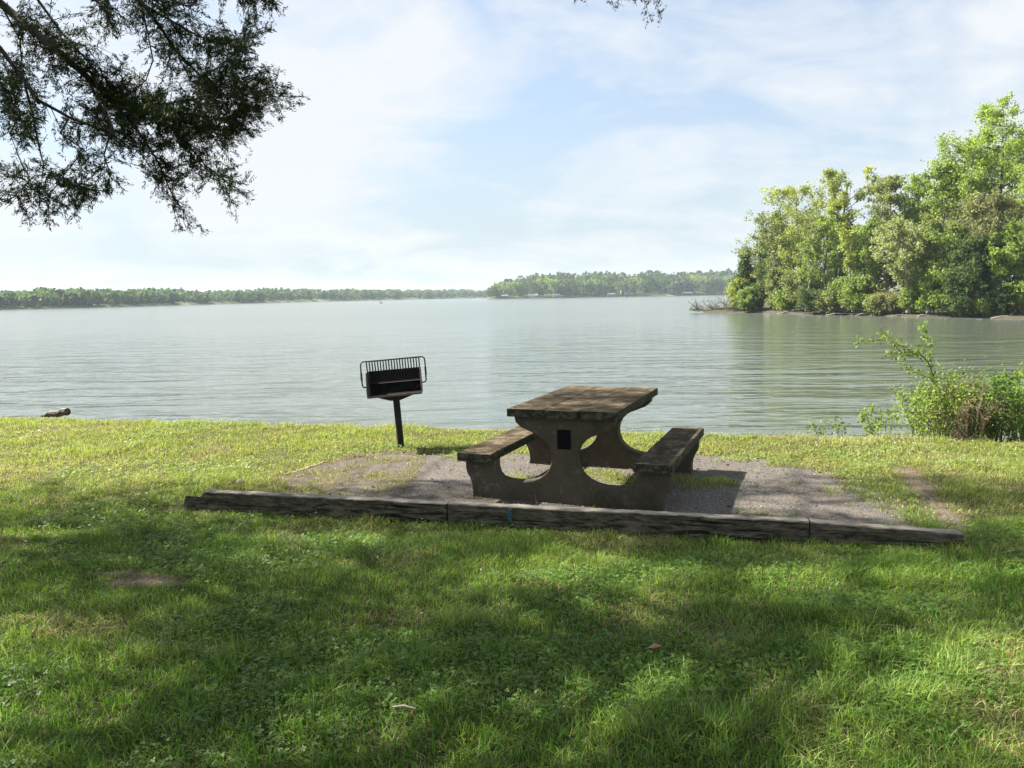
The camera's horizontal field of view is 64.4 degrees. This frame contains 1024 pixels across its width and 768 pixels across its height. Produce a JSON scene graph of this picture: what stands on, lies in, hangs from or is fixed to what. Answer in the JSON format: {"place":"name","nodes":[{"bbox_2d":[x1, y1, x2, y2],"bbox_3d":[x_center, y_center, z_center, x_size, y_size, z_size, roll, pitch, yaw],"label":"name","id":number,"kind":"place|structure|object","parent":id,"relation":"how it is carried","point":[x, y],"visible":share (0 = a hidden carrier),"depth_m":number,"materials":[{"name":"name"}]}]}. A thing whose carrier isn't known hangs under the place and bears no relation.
{"place":"outdoors","nodes":[
{"label":"outdoors","id":0,"kind":"place"},
{"bbox_2d":[0,296,487,309],"bbox_3d":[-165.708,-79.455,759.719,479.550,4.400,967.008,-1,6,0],"label":"shore","id":1,"kind":"structure","parent":0,"point":[159,304],"depth_m":454.48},
{"bbox_2d":[0,287,489,306],"bbox_3d":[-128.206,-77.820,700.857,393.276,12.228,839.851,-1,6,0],"label":"wood","id":2,"kind":"object","parent":1,"relation":"on","point":[39,296],"visible":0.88,"depth_m":450.87,"materials":[{"name":"green plant"}]},
{"bbox_2d":[0,295,1023,442],"bbox_3d":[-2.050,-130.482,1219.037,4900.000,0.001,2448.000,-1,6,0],"label":"lake water","id":3,"kind":"structure","parent":0,"point":[489,362],"depth_m":29.82,"materials":[{"name":"grey liquid"}]},
{"bbox_2d":[0,416,1023,767],"bbox_3d":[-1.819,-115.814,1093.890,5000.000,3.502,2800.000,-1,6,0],"label":"ground","id":4,"kind":"structure","parent":0,"point":[152,577],"depth_m":4.21,"materials":[{"name":"green plant"}]},
{"bbox_2d":[41,408,70,417],"bbox_3d":[-6.880,0.437,12.223,0.602,0.182,0.114,2,7,27],"label":"driftwood log","id":5,"kind":"object","parent":4,"relation":"on","point":[63,412],"visible":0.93,"depth_m":12.12,"materials":[{"name":"wood"}]},
{"bbox_2d":[291,461,328,473],"bbox_3d":[-1.978,0.824,7.962,0.058,0.035,0.581,2,7,21],"label":"edging rail","id":6,"kind":"object","parent":4,"relation":"on","point":[309,467],"visible":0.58,"depth_m":7.93,"materials":[{"name":"beige wood"}]},
{"bbox_2d":[184,489,449,523],"bbox_3d":[-1.554,0.952,6.301,2.228,0.187,0.096,1,6,14],"label":"landscape timber","id":7,"kind":"object","parent":4,"relation":"on","point":[276,503],"visible":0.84,"depth_m":6.24,"materials":[{"name":"wood"}]},
{"bbox_2d":[0,0,666,236],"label":"cedar tree","id":8,"kind":"object","parent":4,"relation":"on","point":[132,111],"visible":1,"depth_m":4.65,"materials":[{"name":"green plant"}]},
{"bbox_2d":[360,356,426,447],"bbox_3d":[-1.262,0.254,8.922,0.722,1.069,0.452,-5,6,-5],"label":"park grill","id":9,"kind":"object","parent":4,"relation":"on","point":[395,386],"visible":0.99,"depth_m":8.92,"materials":[{"name":"metal"}]},
{"bbox_2d":[391,704,415,708],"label":"twig","id":10,"kind":"object","parent":4,"relation":"on","point":[402,705],"visible":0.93,"depth_m":3.18,"materials":[{"name":"beige wood"}]},
{"bbox_2d":[0,418,1019,704],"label":"clover flowers","id":11,"kind":"object","parent":4,"relation":"on","point":[486,432],"visible":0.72,"depth_m":8.62,"materials":[{"name":"white plant"}]},
{"bbox_2d":[355,489,730,715],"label":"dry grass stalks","id":12,"kind":"object","parent":4,"relation":"on","point":[727,680],"visible":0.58,"depth_m":3.29,"materials":[{"name":"beige plant"}]},
{"bbox_2d":[247,451,923,527],"bbox_3d":[0.494,0.849,7.271,5.457,0.009,2.651,1,6,14],"label":"gravel pad","id":13,"kind":"object","parent":4,"relation":"on","point":[834,506],"visible":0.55,"depth_m":6.94,"materials":[{"name":"grey gravel"}]},
{"bbox_2d":[457,386,703,510],"bbox_3d":[0.672,0.494,7.061,1.732,0.762,1.740,1,7,21],"label":"picnic table","id":14,"kind":"object","parent":13,"relation":"on","point":[555,430],"visible":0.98,"depth_m":6.47,"materials":[{"name":"concrete"}]},
{"bbox_2d":[448,501,808,542],"bbox_3d":[0.754,0.980,5.714,2.511,0.186,0.107,1,6,14],"label":"landscape timber","id":15,"kind":"object","parent":4,"relation":"on","point":[580,519],"visible":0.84,"depth_m":5.66,"materials":[{"name":"brown wood"}]},
{"bbox_2d":[648,643,662,648],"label":"fallen leaf","id":16,"kind":"object","parent":4,"relation":"on","point":[654,645],"visible":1,"depth_m":3.69,"materials":[{"name":"brown plant"}]},
{"bbox_2d":[806,415,837,436],"bbox_3d":[3.757,0.686,9.870,0.349,0.634,0.252,3,7,31],"label":"seedling","id":17,"kind":"object","parent":4,"relation":"on","point":[815,427],"visible":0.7,"depth_m":9.84,"materials":[{"name":"green plant"}]},
{"bbox_2d":[829,416,850,436],"bbox_3d":[3.916,0.689,9.700,0.235,0.586,0.265,-1,6,0],"label":"seedling","id":18,"kind":"object","parent":4,"relation":"on","point":[845,428],"visible":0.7,"depth_m":9.68,"materials":[{"name":"green plant"}]},
{"bbox_2d":[856,403,905,437],"bbox_3d":[4.233,0.520,9.316,0.469,0.616,0.514,-1,6,0],"label":"seedling","id":19,"kind":"object","parent":4,"relation":"on","point":[875,423],"visible":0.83,"depth_m":9.31,"materials":[{"name":"green plant"}]},
{"bbox_2d":[809,518,968,552],"bbox_3d":[2.454,0.999,5.291,0.975,0.187,0.096,1,6,14],"label":"landscape timber","id":20,"kind":"object","parent":4,"relation":"on","point":[847,532],"visible":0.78,"depth_m":5.27,"materials":[{"name":"wood"}]},
{"bbox_2d":[850,318,947,425],"bbox_3d":[4.570,-0.094,9.504,1.185,1.352,0.366,-1,6,0],"label":"sapling","id":21,"kind":"object","parent":4,"relation":"on","point":[909,352],"visible":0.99,"depth_m":9.44,"materials":[{"name":"green plant"}]},
{"bbox_2d":[885,376,973,440],"bbox_3d":[4.758,0.455,9.309,0.935,1.141,0.902,2,7,27],"label":"shrub","id":22,"kind":"object","parent":4,"relation":"on","point":[920,416],"visible":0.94,"depth_m":9.22,"materials":[{"name":"green plant"}]},
{"bbox_2d":[908,356,1009,441],"bbox_3d":[5.191,0.343,9.515,1.024,1.354,1.215,2,7,24],"label":"shrub","id":23,"kind":"object","parent":4,"relation":"on","point":[938,393],"visible":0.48,"depth_m":9.36,"materials":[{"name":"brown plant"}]},
{"bbox_2d":[918,373,1011,442],"bbox_3d":[5.091,0.382,9.163,0.897,1.073,1.003,-1,6,0],"label":"dead brush","id":24,"kind":"object","parent":4,"relation":"on","point":[956,418],"visible":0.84,"depth_m":9.04,"materials":[{"name":"brown plant"}]},
{"bbox_2d":[950,366,1023,442],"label":"shrub","id":25,"kind":"object","parent":4,"relation":"on","point":[993,433],"visible":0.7,"depth_m":9.18,"materials":[{"name":"green plant"}]},
{"bbox_2d":[962,364,1017,441],"bbox_3d":[5.687,0.369,9.679,0.908,1.284,0.820,-1,6,0],"label":"dead brush","id":26,"kind":"object","parent":4,"relation":"on","point":[987,401],"visible":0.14,"depth_m":9.58,"materials":[{"name":"brown plant"}]},
{"bbox_2d":[991,362,1023,440],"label":"shrub","id":27,"kind":"object","parent":4,"relation":"on","point":[1021,392],"visible":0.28,"depth_m":9.44,"materials":[{"name":"green plant"}]},
{"bbox_2d":[0,0,1023,292],"label":"sky","id":28,"kind":"structure","parent":0,"point":[436,144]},
{"bbox_2d":[242,449,925,523],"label":"leaf litter","id":29,"kind":"object","parent":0,"point":[609,482],"visible":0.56,"depth_m":7.04,"materials":[{"name":"brown plant"}]},
{"bbox_2d":[232,449,944,525],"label":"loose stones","id":30,"kind":"object","parent":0,"point":[613,482],"visible":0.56,"depth_m":7.22,"materials":[{"name":"grey stone"}]},
{"bbox_2d":[488,283,959,298],"bbox_3d":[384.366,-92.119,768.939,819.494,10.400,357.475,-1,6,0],"label":"shore","id":31,"kind":"structure","parent":0,"point":[651,293],"depth_m":631.26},
{"bbox_2d":[485,287,498,295],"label":"tree","id":32,"kind":"object","parent":31,"relation":"on","point":[494,289],"visible":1,"depth_m":599.41,"materials":[{"name":"green plant"}]},
{"bbox_2d":[493,281,509,295],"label":"tree","id":33,"kind":"object","parent":31,"relation":"on","point":[502,287],"visible":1,"depth_m":599.98,"materials":[{"name":"green plant"}]},
{"bbox_2d":[505,281,521,294],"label":"tree","id":34,"kind":"object","parent":31,"relation":"on","point":[512,284],"visible":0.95,"depth_m":603.18,"materials":[{"name":"green plant"}]},
{"bbox_2d":[516,283,528,296],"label":"tree","id":35,"kind":"object","parent":31,"relation":"on","point":[523,287],"visible":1,"depth_m":600.29,"materials":[{"name":"green plant"}]},
{"bbox_2d":[525,281,542,293],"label":"tree","id":36,"kind":"object","parent":31,"relation":"on","point":[535,286],"visible":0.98,"depth_m":604.63,"materials":[{"name":"green plant"}]},
{"bbox_2d":[536,277,548,295],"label":"tree","id":37,"kind":"object","parent":31,"relation":"on","point":[541,281],"visible":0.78,"depth_m":608.12,"materials":[{"name":"green plant"}]},
{"bbox_2d":[541,278,564,294],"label":"tree","id":38,"kind":"object","parent":31,"relation":"on","point":[553,281],"visible":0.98,"depth_m":605.28,"materials":[{"name":"green plant"}]},
{"bbox_2d":[556,278,568,295],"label":"tree","id":39,"kind":"object","parent":31,"relation":"on","point":[564,282],"visible":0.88,"depth_m":610.95,"materials":[{"name":"green plant"}]},
{"bbox_2d":[565,278,583,294],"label":"tree","id":40,"kind":"object","parent":31,"relation":"on","point":[574,287],"visible":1,"depth_m":610.84,"materials":[{"name":"green plant"}]},
{"bbox_2d":[578,280,589,293],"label":"tree","id":41,"kind":"object","parent":31,"relation":"on","point":[581,288],"visible":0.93,"depth_m":615.91,"materials":[{"name":"green plant"}]},
{"bbox_2d":[582,278,602,293],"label":"tree","id":42,"kind":"object","parent":31,"relation":"on","point":[594,284],"visible":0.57,"depth_m":622.11,"materials":[{"name":"green plant"}]},
{"bbox_2d":[593,282,606,295],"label":"tree","id":43,"kind":"object","parent":31,"relation":"on","point":[600,288],"visible":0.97,"depth_m":620.30,"materials":[{"name":"green plant"}]},
{"bbox_2d":[598,276,616,290],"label":"tree","id":44,"kind":"object","parent":31,"relation":"on","point":[607,278],"visible":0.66,"depth_m":631.06,"materials":[{"name":"green plant"}]},
{"bbox_2d":[614,282,626,293],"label":"tree","id":45,"kind":"object","parent":31,"relation":"on","point":[617,288],"visible":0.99,"depth_m":624.61,"materials":[{"name":"green plant"}]},
{"bbox_2d":[626,276,642,292],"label":"tree","id":46,"kind":"object","parent":31,"relation":"on","point":[635,279],"visible":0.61,"depth_m":635.69,"materials":[{"name":"green plant"}]},
{"bbox_2d":[486,268,794,296],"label":"wood","id":47,"kind":"object","parent":31,"relation":"on","point":[681,279],"visible":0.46,"depth_m":655.31,"materials":[{"name":"green plant"}]},
{"bbox_2d":[638,280,650,293],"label":"tree","id":48,"kind":"object","parent":31,"relation":"on","point":[645,282],"visible":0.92,"depth_m":644.24,"materials":[{"name":"green plant"}]},
{"bbox_2d":[660,278,677,290],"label":"tree","id":49,"kind":"object","parent":31,"relation":"on","point":[667,281],"visible":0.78,"depth_m":653.74,"materials":[{"name":"green plant"}]},
{"bbox_2d":[689,273,701,292],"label":"tree","id":50,"kind":"object","parent":31,"relation":"on","point":[696,279],"visible":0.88,"depth_m":654.49,"materials":[{"name":"green plant"}]},
{"bbox_2d":[697,275,711,290],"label":"tree","id":51,"kind":"object","parent":31,"relation":"on","point":[703,279],"visible":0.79,"depth_m":665.34,"materials":[{"name":"green plant"}]},
{"bbox_2d":[705,280,717,293],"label":"tree","id":52,"kind":"object","parent":31,"relation":"on","point":[716,285],"visible":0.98,"depth_m":664.90,"materials":[{"name":"green plant"}]},
{"bbox_2d":[717,278,726,291],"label":"tree","id":53,"kind":"object","parent":31,"relation":"on","point":[723,284],"visible":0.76,"depth_m":673.36,"materials":[{"name":"green plant"}]},
{"bbox_2d":[722,275,733,289],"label":"tree","id":54,"kind":"object","parent":31,"relation":"on","point":[726,279],"visible":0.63,"depth_m":674.23,"materials":[{"name":"green plant"}]},
{"bbox_2d":[704,290,1023,318],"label":"peninsula bank","id":55,"kind":"structure","parent":0,"point":[767,309],"depth_m":74.41,"materials":[{"name":"brown soil"}]},
{"bbox_2d":[686,294,745,311],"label":"fallen tree","id":56,"kind":"object","parent":55,"relation":"on","point":[698,309],"visible":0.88,"depth_m":93.90,"materials":[{"name":"grey wood"}]},
{"bbox_2d":[723,277,751,309],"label":"bush","id":57,"kind":"object","parent":55,"relation":"on","point":[731,290],"visible":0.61,"depth_m":91.70,"materials":[{"name":"green plant"}]},
{"bbox_2d":[729,250,757,305],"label":"cedar tree","id":58,"kind":"object","parent":55,"relation":"on","point":[745,270],"visible":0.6,"depth_m":91.52,"materials":[{"name":"green plant"}]},
{"bbox_2d":[733,285,758,311],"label":"bush","id":59,"kind":"object","parent":55,"relation":"on","point":[743,302],"visible":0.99,"depth_m":89.38,"materials":[{"name":"green plant"}]},
{"bbox_2d":[744,282,769,309],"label":"bush","id":60,"kind":"object","parent":55,"relation":"on","point":[760,296],"visible":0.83,"depth_m":89.25,"materials":[{"name":"green plant"}]},
{"bbox_2d":[730,207,795,307],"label":"broadleaf tree","id":61,"kind":"object","parent":55,"relation":"on","point":[762,245],"visible":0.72,"depth_m":89.06,"materials":[{"name":"green plant"}]},
{"bbox_2d":[750,232,797,291],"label":"background tree","id":62,"kind":"object","parent":55,"relation":"on","point":[764,256],"visible":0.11,"depth_m":95.87,"materials":[{"name":"green plant"}]},
{"bbox_2d":[763,265,788,309],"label":"bush","id":63,"kind":"object","parent":55,"relation":"on","point":[773,273],"visible":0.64,"depth_m":86.49,"materials":[{"name":"green plant"}]},
{"bbox_2d":[772,287,797,312],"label":"bush","id":64,"kind":"object","parent":55,"relation":"on","point":[783,303],"visible":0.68,"depth_m":83.98,"materials":[{"name":"green plant"}]},
{"bbox_2d":[757,178,829,288],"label":"broadleaf tree","id":65,"kind":"object","parent":55,"relation":"on","point":[791,191],"visible":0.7,"depth_m":86.41,"materials":[{"name":"green plant"}]},
{"bbox_2d":[775,268,825,309],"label":"bush","id":66,"kind":"object","parent":55,"relation":"on","point":[792,276],"visible":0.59,"depth_m":82.55,"materials":[{"name":"green plant"}]},
{"bbox_2d":[799,209,823,310],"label":"broadleaf tree","id":67,"kind":"object","parent":55,"relation":"on","point":[812,238],"visible":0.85,"depth_m":80.57,"materials":[{"name":"green plant"}]},
{"bbox_2d":[793,287,834,312],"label":"bush","id":68,"kind":"object","parent":55,"relation":"on","point":[808,297],"visible":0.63,"depth_m":78.98,"materials":[{"name":"green plant"}]},
{"bbox_2d":[789,222,842,289],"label":"background tree","id":69,"kind":"object","parent":55,"relation":"on","point":[808,256],"visible":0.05,"depth_m":92.43,"materials":[{"name":"green plant"}]},
{"bbox_2d":[793,212,859,291],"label":"broadleaf tree","id":70,"kind":"object","parent":55,"relation":"on","point":[826,223],"visible":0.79,"depth_m":80.44,"materials":[{"name":"green plant"}]},
{"bbox_2d":[812,289,842,313],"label":"bush","id":71,"kind":"object","parent":55,"relation":"on","point":[827,302],"visible":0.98,"depth_m":77.32,"materials":[{"name":"green plant"}]},
{"bbox_2d":[824,276,850,310],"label":"bush","id":72,"kind":"object","parent":55,"relation":"on","point":[836,283],"visible":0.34,"depth_m":77.20,"materials":[{"name":"green plant"}]},
{"bbox_2d":[830,222,861,311],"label":"broadleaf tree","id":73,"kind":"object","parent":55,"relation":"on","point":[845,238],"visible":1,"depth_m":75.02,"materials":[{"name":"green plant"}]},
{"bbox_2d":[820,165,881,307],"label":"broadleaf tree","id":74,"kind":"object","parent":55,"relation":"on","point":[834,203],"visible":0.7,"depth_m":79.89,"materials":[{"name":"green plant"}]},
{"bbox_2d":[836,274,872,312],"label":"bush","id":75,"kind":"object","parent":55,"relation":"on","point":[855,286],"visible":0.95,"depth_m":74.41,"materials":[{"name":"green plant"}]},
{"bbox_2d":[820,225,895,282],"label":"background tree","id":76,"kind":"object","parent":55,"relation":"on","point":[845,273],"visible":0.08,"depth_m":86.99,"materials":[{"name":"green plant"}]},
{"bbox_2d":[836,275,892,311],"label":"bush","id":77,"kind":"object","parent":55,"relation":"on","point":[872,287],"visible":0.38,"depth_m":74.33,"materials":[{"name":"green plant"}]},
{"bbox_2d":[837,216,898,309],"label":"broadleaf tree","id":78,"kind":"object","parent":55,"relation":"on","point":[873,271],"visible":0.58,"depth_m":75.38,"materials":[{"name":"green plant"}]},
{"bbox_2d":[861,292,887,313],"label":"bush","id":79,"kind":"object","parent":55,"relation":"on","point":[869,304],"visible":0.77,"depth_m":72.28,"materials":[{"name":"green plant"}]},
{"bbox_2d":[856,214,914,291],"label":"background tree","id":80,"kind":"object","parent":55,"relation":"on","point":[890,279],"visible":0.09,"depth_m":85.01,"materials":[{"name":"green plant"}]},
{"bbox_2d":[850,173,920,293],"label":"broadleaf tree","id":81,"kind":"object","parent":55,"relation":"on","point":[889,184],"visible":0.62,"depth_m":76.14,"materials":[{"name":"green plant"}]},
{"bbox_2d":[872,288,904,313],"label":"bush","id":82,"kind":"object","parent":55,"relation":"on","point":[890,304],"visible":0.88,"depth_m":71.15,"materials":[{"name":"green plant"}]},
{"bbox_2d":[868,215,939,312],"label":"willow tree","id":83,"kind":"object","parent":55,"relation":"on","point":[896,234],"visible":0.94,"depth_m":68.59,"materials":[{"name":"plant"}]},
{"bbox_2d":[896,279,924,313],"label":"bush","id":84,"kind":"object","parent":55,"relation":"on","point":[911,296],"visible":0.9,"depth_m":69.09,"materials":[{"name":"green plant"}]},
{"bbox_2d":[888,172,936,277],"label":"broadleaf tree","id":85,"kind":"object","parent":55,"relation":"on","point":[916,181],"visible":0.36,"depth_m":74.66,"materials":[{"name":"green plant"}]},
{"bbox_2d":[889,203,948,285],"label":"background tree","id":86,"kind":"object","parent":55,"relation":"on","point":[914,246],"visible":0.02,"depth_m":82.33,"materials":[{"name":"green plant"}]},
{"bbox_2d":[911,268,940,314],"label":"bush","id":87,"kind":"object","parent":55,"relation":"on","point":[925,284],"visible":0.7,"depth_m":67.71,"materials":[{"name":"green plant"}]},
{"bbox_2d":[919,210,947,312],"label":"broadleaf tree","id":88,"kind":"object","parent":55,"relation":"on","point":[934,223],"visible":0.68,"depth_m":67.45,"materials":[{"name":"green plant"}]},
{"bbox_2d":[904,218,976,312],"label":"broadleaf tree","id":89,"kind":"object","parent":55,"relation":"on","point":[950,234],"visible":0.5,"depth_m":66.50,"materials":[{"name":"green plant"}]},
{"bbox_2d":[916,159,974,273],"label":"broadleaf tree","id":90,"kind":"object","parent":55,"relation":"on","point":[946,168],"visible":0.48,"depth_m":72.05,"materials":[{"name":"green plant"}]},
{"bbox_2d":[926,285,973,314],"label":"bush","id":91,"kind":"object","parent":55,"relation":"on","point":[939,298],"visible":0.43,"depth_m":66.49,"materials":[{"name":"green plant"}]},
{"bbox_2d":[911,157,1010,273],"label":"background tree","id":92,"kind":"object","parent":55,"relation":"on","point":[967,188],"visible":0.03,"depth_m":81.04,"materials":[{"name":"green plant"}]},
{"bbox_2d":[920,131,1008,250],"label":"broadleaf tree","id":93,"kind":"object","parent":55,"relation":"on","point":[970,152],"visible":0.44,"depth_m":71.55,"materials":[{"name":"green plant"}]},
{"bbox_2d":[948,284,982,317],"bbox_3d":[36.624,-6.586,64.752,3.871,2.770,3.718,-1,6,0],"label":"bush","id":94,"kind":"object","parent":55,"relation":"on","point":[962,305],"visible":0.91,"depth_m":64.20,"materials":[{"name":"green plant"}]},
{"bbox_2d":[940,230,1014,313],"bbox_3d":[37.304,-8.872,64.554,6.201,6.519,5.271,-1,6,0],"label":"cedar tree","id":95,"kind":"object","parent":55,"relation":"on","point":[964,265],"visible":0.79,"depth_m":63.73,"materials":[{"name":"plant"}]},
{"bbox_2d":[940,138,1022,243],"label":"background tree","id":96,"kind":"object","parent":55,"relation":"on","point":[986,152],"visible":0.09,"depth_m":81.46,"materials":[{"name":"green plant"}]},
{"bbox_2d":[939,186,1023,276],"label":"broadleaf tree","id":97,"kind":"object","parent":55,"relation":"on","point":[977,215],"visible":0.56,"depth_m":64.66,"materials":[{"name":"green plant"}]},
{"bbox_2d":[966,288,999,316],"bbox_3d":[37.225,-6.279,63.971,2.919,2.688,2.505,-1,6,0],"label":"bush","id":98,"kind":"object","parent":55,"relation":"on","point":[981,300],"visible":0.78,"depth_m":63.41,"materials":[{"name":"green plant"}]},
{"bbox_2d":[951,92,1023,246],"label":"broadleaf tree","id":99,"kind":"object","parent":55,"relation":"on","point":[995,117],"visible":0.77,"depth_m":69.86,"materials":[{"name":"green plant"}]},
{"bbox_2d":[981,274,1018,314],"bbox_3d":[37.822,-6.920,62.954,2.758,3.502,3.059,2,7,28],"label":"bush","id":100,"kind":"object","parent":55,"relation":"on","point":[1000,291],"visible":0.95,"depth_m":62.46,"materials":[{"name":"green plant"}]},
{"bbox_2d":[983,239,1021,313],"bbox_3d":[37.837,-8.276,62.774,2.695,5.750,2.255,3,7,33],"label":"broadleaf tree","id":101,"kind":"object","parent":55,"relation":"on","point":[995,256],"visible":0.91,"depth_m":62.36,"materials":[{"name":"green plant"}]},
{"bbox_2d":[988,216,1023,312],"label":"broadleaf tree","id":102,"kind":"object","parent":55,"relation":"on","point":[1014,231],"visible":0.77,"depth_m":62.21,"materials":[{"name":"green plant"}]},
{"bbox_2d":[992,135,1023,252],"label":"background tree","id":103,"kind":"object","parent":55,"relation":"on","point":[1015,162],"visible":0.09,"depth_m":77.24,"materials":[{"name":"green plant"}]},
{"bbox_2d":[1005,276,1023,313],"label":"bush","id":104,"kind":"object","parent":55,"relation":"on","point":[1019,299],"visible":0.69,"depth_m":61.90,"materials":[{"name":"green plant"}]},
{"bbox_2d":[1011,123,1023,249],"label":"broadleaf tree","id":105,"kind":"object","parent":55,"relation":"on","point":[1021,190],"visible":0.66,"depth_m":65.30,"materials":[{"name":"green plant"}]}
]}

